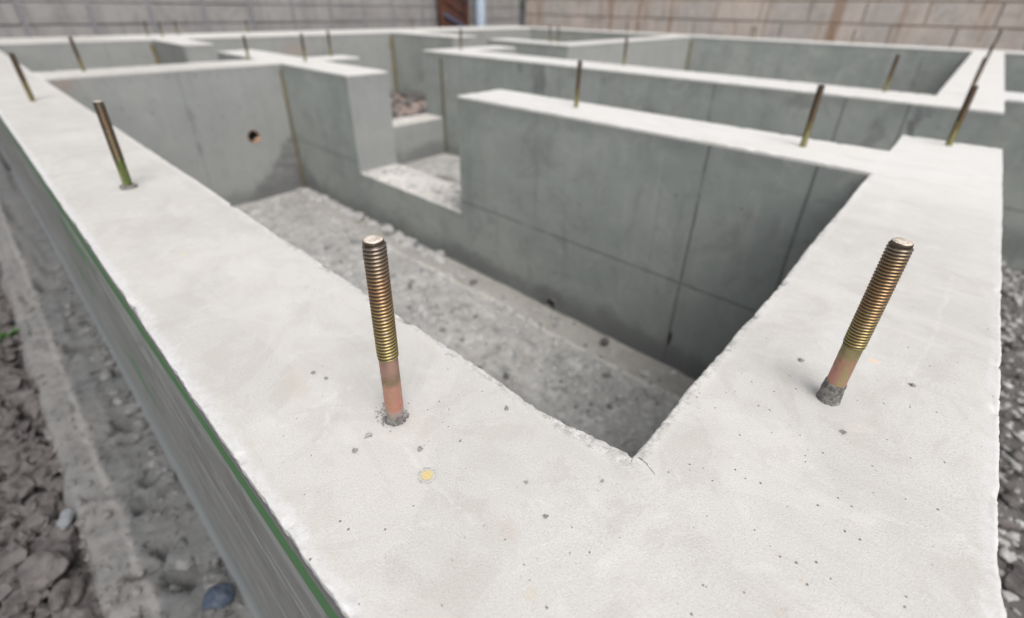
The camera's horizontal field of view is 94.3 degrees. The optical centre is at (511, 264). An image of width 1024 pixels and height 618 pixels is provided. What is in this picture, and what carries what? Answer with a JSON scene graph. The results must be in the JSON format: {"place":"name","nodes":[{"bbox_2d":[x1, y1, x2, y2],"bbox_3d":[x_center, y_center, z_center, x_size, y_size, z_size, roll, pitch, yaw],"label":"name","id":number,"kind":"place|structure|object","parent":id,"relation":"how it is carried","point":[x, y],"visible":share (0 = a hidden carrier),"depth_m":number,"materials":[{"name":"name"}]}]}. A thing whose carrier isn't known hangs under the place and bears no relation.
{"place":"outdoors","nodes":[
{"label":"outdoors","id":0,"kind":"place"},
{"bbox_2d":[5,265,229,617],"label":"gravel","id":1,"kind":"structure","parent":0,"point":[174,512],"depth_m":0.85,"materials":[{"name":"grey gravel"}]},
{"bbox_2d":[232,94,695,457],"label":"pit floor","id":2,"kind":"structure","parent":0,"point":[445,167],"depth_m":1.27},
{"bbox_2d":[355,212,363,220],"bbox_3d":[-0.605,-0.190,1.884,0.045,0.029,0.046,24,36,36],"label":"concrete chunk","id":3,"kind":"object","parent":2,"relation":"on","point":[359,216],"visible":1,"depth_m":1.87,"materials":[{"name":"grey concrete"}]},
{"bbox_2d":[297,188,446,263],"bbox_3d":[-0.596,-0.180,1.886,1.022,0.035,0.075,24,36,36],"label":"rubble","id":4,"kind":"object","parent":2,"relation":"on","point":[437,255],"visible":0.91,"depth_m":1.82,"materials":[{"name":"concrete"}]},
{"bbox_2d":[381,224,393,234],"bbox_3d":[-0.463,-0.130,1.767,0.068,0.041,0.039,24,36,36],"label":"concrete chunk","id":5,"kind":"object","parent":4,"relation":"on","point":[388,229],"visible":1,"depth_m":1.75,"materials":[{"name":"grey concrete"}]},
{"bbox_2d":[390,92,426,118],"bbox_3d":[-1.004,-1.057,3.439,1.537,0.100,1.590,24,36,36],"label":"rubble","id":6,"kind":"object","parent":2,"relation":"on","point":[414,97],"visible":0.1,"depth_m":3.97,"materials":[{"name":"stone"}]},
{"bbox_2d":[413,242,418,247],"bbox_3d":[-0.338,-0.068,1.675,0.020,0.027,0.038,-9,30,-17],"label":"concrete chunk","id":7,"kind":"object","parent":2,"relation":"on","point":[415,244],"visible":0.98,"depth_m":1.67,"materials":[{"name":"concrete"}]},
{"bbox_2d":[239,192,676,454],"bbox_3d":[-0.409,0.093,1.400,2.052,0.028,0.611,24,36,36],"label":"rubble","id":8,"kind":"object","parent":2,"relation":"on","point":[621,439],"visible":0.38,"depth_m":1.26,"materials":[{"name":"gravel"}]},
{"bbox_2d":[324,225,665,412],"bbox_3d":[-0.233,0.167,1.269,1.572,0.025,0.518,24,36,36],"label":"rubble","id":9,"kind":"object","parent":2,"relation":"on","point":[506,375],"visible":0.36,"depth_m":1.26,"materials":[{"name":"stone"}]},
{"bbox_2d":[601,337,608,344],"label":"stone","id":10,"kind":"object","parent":2,"relation":"on","point":[604,340],"visible":1,"depth_m":1.19,"materials":[{"name":"grey stone"}]},
{"bbox_2d":[0,10,1023,617],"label":"ground","id":11,"kind":"structure","parent":0,"point":[1012,442],"depth_m":0.96,"materials":[{"name":"soil"}]},
{"bbox_2d":[0,327,19,344],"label":"weed","id":12,"kind":"object","parent":11,"relation":"on","point":[14,331],"visible":0.66,"depth_m":1.22,"materials":[{"name":"green plant"}]},
{"bbox_2d":[0,264,95,617],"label":"clods","id":13,"kind":"object","parent":11,"relation":"on","point":[28,465],"visible":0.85,"depth_m":0.83,"materials":[{"name":"soil"}]},
{"bbox_2d":[17,541,73,590],"bbox_3d":[-0.707,0.459,0.720,0.076,0.045,0.064,24,36,36],"label":"earth clod","id":14,"kind":"object","parent":13,"relation":"on","point":[45,568],"visible":1,"depth_m":0.71,"materials":[{"name":"soil"}]},
{"bbox_2d":[56,508,75,529],"bbox_3d":[-0.740,0.423,0.788,0.033,0.020,0.026,24,36,36],"label":"stone","id":15,"kind":"object","parent":13,"relation":"on","point":[67,517],"visible":1,"depth_m":0.78,"materials":[{"name":"white stone"}]},
{"bbox_2d":[51,575,85,612],"bbox_3d":[-0.650,0.483,0.696,0.040,0.045,0.040,24,36,36],"label":"earth clod","id":16,"kind":"object","parent":13,"relation":"on","point":[69,592],"visible":1,"depth_m":0.69,"materials":[{"name":"soil"}]},
{"bbox_2d":[65,600,103,617],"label":"earth clod","id":17,"kind":"object","parent":13,"relation":"on","point":[91,609],"visible":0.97,"depth_m":0.67,"materials":[{"name":"soil"}]},
{"bbox_2d":[0,149,253,617],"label":"footing strip","id":18,"kind":"object","parent":11,"relation":"on","point":[27,250],"visible":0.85,"depth_m":0.89,"materials":[{"name":"concrete"}]},
{"bbox_2d":[202,583,233,609],"bbox_3d":[-0.411,0.467,0.664,0.035,0.031,0.040,24,36,36],"label":"stone","id":19,"kind":"object","parent":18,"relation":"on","point":[219,596],"visible":1,"depth_m":0.66,"materials":[{"name":"blue stone"}]},
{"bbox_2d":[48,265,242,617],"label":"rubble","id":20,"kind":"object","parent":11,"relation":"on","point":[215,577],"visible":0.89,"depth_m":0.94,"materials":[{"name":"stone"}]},
{"bbox_2d":[0,0,518,37],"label":"block wall","id":21,"kind":"structure","parent":11,"relation":"on","point":[39,18],"depth_m":4.13,"materials":[{"name":"grey concrete"}]},
{"bbox_2d":[475,0,485,26],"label":"drain pipe","id":22,"kind":"object","parent":21,"relation":"attached to","point":[480,19],"visible":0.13,"depth_m":6.02,"materials":[{"name":"grey plastic"}]},
{"bbox_2d":[437,0,469,26],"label":"rusty steel frame","id":23,"kind":"object","parent":11,"relation":"on","point":[453,13],"visible":0.35,"depth_m":5.81,"materials":[{"name":"brown metal"}]},
{"bbox_2d":[0,26,1023,617],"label":"house foundation","id":24,"kind":"object","parent":11,"relation":"on","point":[686,204],"visible":0.92,"depth_m":0.48,"materials":[{"name":"concrete"}]},
{"bbox_2d":[8,53,35,101],"bbox_3d":[-1.161,-0.440,1.126,0.012,0.114,0.012,24,37,36],"label":"anchor bolt","id":25,"kind":"object","parent":24,"relation":"on","point":[19,71],"visible":1,"depth_m":1.12,"materials":[{"name":"brown metal"}]},
{"bbox_2d":[68,37,85,70],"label":"anchor bolt","id":26,"kind":"object","parent":24,"relation":"on","point":[75,50],"visible":0.99,"depth_m":1.61,"materials":[{"name":"brown metal"}]},
{"bbox_2d":[93,101,137,189],"bbox_3d":[-0.509,-0.148,0.608,0.020,0.117,0.020,24,35,36],"label":"anchor bolt","id":27,"kind":"object","parent":24,"relation":"on","point":[102,114],"visible":1,"depth_m":0.60,"materials":[{"name":"brown metal"}]},
{"bbox_2d":[143,21,148,36],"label":"anchor bolt","id":28,"kind":"object","parent":24,"relation":"on","point":[146,28],"visible":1,"depth_m":3.21,"materials":[{"name":"brown metal"}]},
{"bbox_2d":[157,21,163,36],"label":"anchor bolt","id":29,"kind":"object","parent":24,"relation":"on","point":[160,28],"visible":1,"depth_m":3.18,"materials":[{"name":"brown metal"}]},
{"bbox_2d":[242,35,249,59],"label":"anchor bolt","id":30,"kind":"object","parent":24,"relation":"on","point":[246,47],"visible":1,"depth_m":2.02,"materials":[{"name":"metal"}]},
{"bbox_2d":[300,33,306,60],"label":"anchor bolt","id":31,"kind":"object","parent":24,"relation":"on","point":[302,45],"visible":0.98,"depth_m":1.99,"materials":[{"name":"metal"}]},
{"bbox_2d":[327,31,331,55],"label":"anchor bolt","id":32,"kind":"object","parent":24,"relation":"on","point":[329,43],"visible":1,"depth_m":2.19,"materials":[{"name":"metal"}]},
{"bbox_2d":[365,432,371,438],"bbox_3d":[-0.083,0.099,0.274,0.004,0.002,0.005,24,36,36],"label":"mortar crumb","id":33,"kind":"object","parent":24,"relation":"on","point":[367,435],"visible":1,"depth_m":0.27,"materials":[{"name":"grey concrete"}]},
{"bbox_2d":[362,235,409,425],"bbox_3d":[-0.069,0.043,0.259,0.014,0.127,0.015,25,36,36],"label":"anchor bolt","id":34,"kind":"object","parent":24,"relation":"on","point":[376,262],"visible":1,"depth_m":0.25,"materials":[{"name":"gold metal"}]},
{"bbox_2d":[365,166,461,209],"bbox_3d":[-0.313,-0.287,1.709,0.556,0.016,0.167,24,36,36],"label":"rubble","id":35,"kind":"object","parent":24,"relation":"on","point":[447,198],"visible":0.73,"depth_m":1.65,"materials":[{"name":"concrete"}]},
{"bbox_2d":[460,28,461,49],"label":"anchor bolt","id":36,"kind":"object","parent":24,"relation":"on","point":[460,39],"visible":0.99,"depth_m":2.61,"materials":[{"name":"metal"}]},
{"bbox_2d":[549,25,550,42],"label":"anchor bolt","id":37,"kind":"object","parent":24,"relation":"on","point":[550,33],"visible":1,"depth_m":3.23,"materials":[{"name":"metal"}]},
{"bbox_2d":[574,60,581,107],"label":"anchor bolt","id":38,"kind":"object","parent":24,"relation":"on","point":[578,82],"visible":0.99,"depth_m":1.15,"materials":[{"name":"brown metal"}]},
{"bbox_2d":[282,273,966,610],"bbox_3d":[0.158,0.092,0.293,0.286,0.001,0.561,54,58,56],"label":"concrete grit","id":39,"kind":"object","parent":24,"relation":"on","point":[509,450],"visible":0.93,"depth_m":0.28,"materials":[{"name":"grey concrete"}]},
{"bbox_2d":[622,38,627,64],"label":"anchor bolt","id":40,"kind":"object","parent":24,"relation":"on","point":[625,49],"visible":1,"depth_m":2.03,"materials":[{"name":"metal"}]},
{"bbox_2d":[800,85,824,146],"bbox_3d":[0.536,-0.261,0.849,0.012,0.114,0.012,24,36,36],"label":"anchor bolt","id":41,"kind":"object","parent":24,"relation":"on","point":[813,112],"visible":1,"depth_m":0.84,"materials":[{"name":"brown metal"}]},
{"bbox_2d":[816,237,913,405],"bbox_3d":[0.205,0.040,0.281,0.014,0.120,0.014,25,37,36],"label":"anchor bolt","id":42,"kind":"object","parent":24,"relation":"on","point":[890,267],"visible":1,"depth_m":0.27,"materials":[{"name":"gold metal"}]},
{"bbox_2d":[882,54,899,91],"bbox_3d":[1.169,-0.586,1.464,0.012,0.114,0.012,25,37,36],"label":"anchor bolt","id":43,"kind":"object","parent":24,"relation":"on","point":[892,71],"visible":1,"depth_m":1.46,"materials":[{"name":"brown metal"}]},
{"bbox_2d":[945,85,978,145],"bbox_3d":[0.824,-0.269,0.872,0.012,0.114,0.012,24,36,36],"label":"anchor bolt","id":44,"kind":"object","parent":24,"relation":"on","point":[966,104],"visible":1,"depth_m":0.87,"materials":[{"name":"brown metal"}]},
{"bbox_2d":[966,57,987,95],"bbox_3d":[1.382,-0.555,1.412,0.012,0.114,0.012,24,36,36],"label":"anchor bolt","id":45,"kind":"object","parent":24,"relation":"on","point":[980,69],"visible":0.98,"depth_m":1.40,"materials":[{"name":"brown metal"}]},
{"bbox_2d":[984,45,994,66],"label":"anchor bolt","id":46,"kind":"object","parent":24,"relation":"on","point":[990,51],"visible":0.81,"depth_m":1.95,"materials":[{"name":"metal"}]},
{"bbox_2d":[993,29,1002,44],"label":"anchor bolt","id":47,"kind":"object","parent":24,"relation":"on","point":[998,36],"visible":0.6,"depth_m":2.36,"materials":[{"name":"metal"}]},
{"bbox_2d":[997,261,1023,614],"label":"gravel","id":48,"kind":"structure","parent":11,"relation":"on","point":[1006,554],"depth_m":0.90,"materials":[{"name":"grey gravel"}]},
{"bbox_2d":[519,0,525,9],"label":"sky","id":49,"kind":"structure","parent":0,"point":[522,3],"materials":[{"name":"grey"}]},
{"bbox_2d":[525,0,1023,50],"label":"block wall","id":50,"kind":"structure","parent":0,"point":[973,24],"depth_m":4.55,"materials":[{"name":"beige concrete"}]}
]}

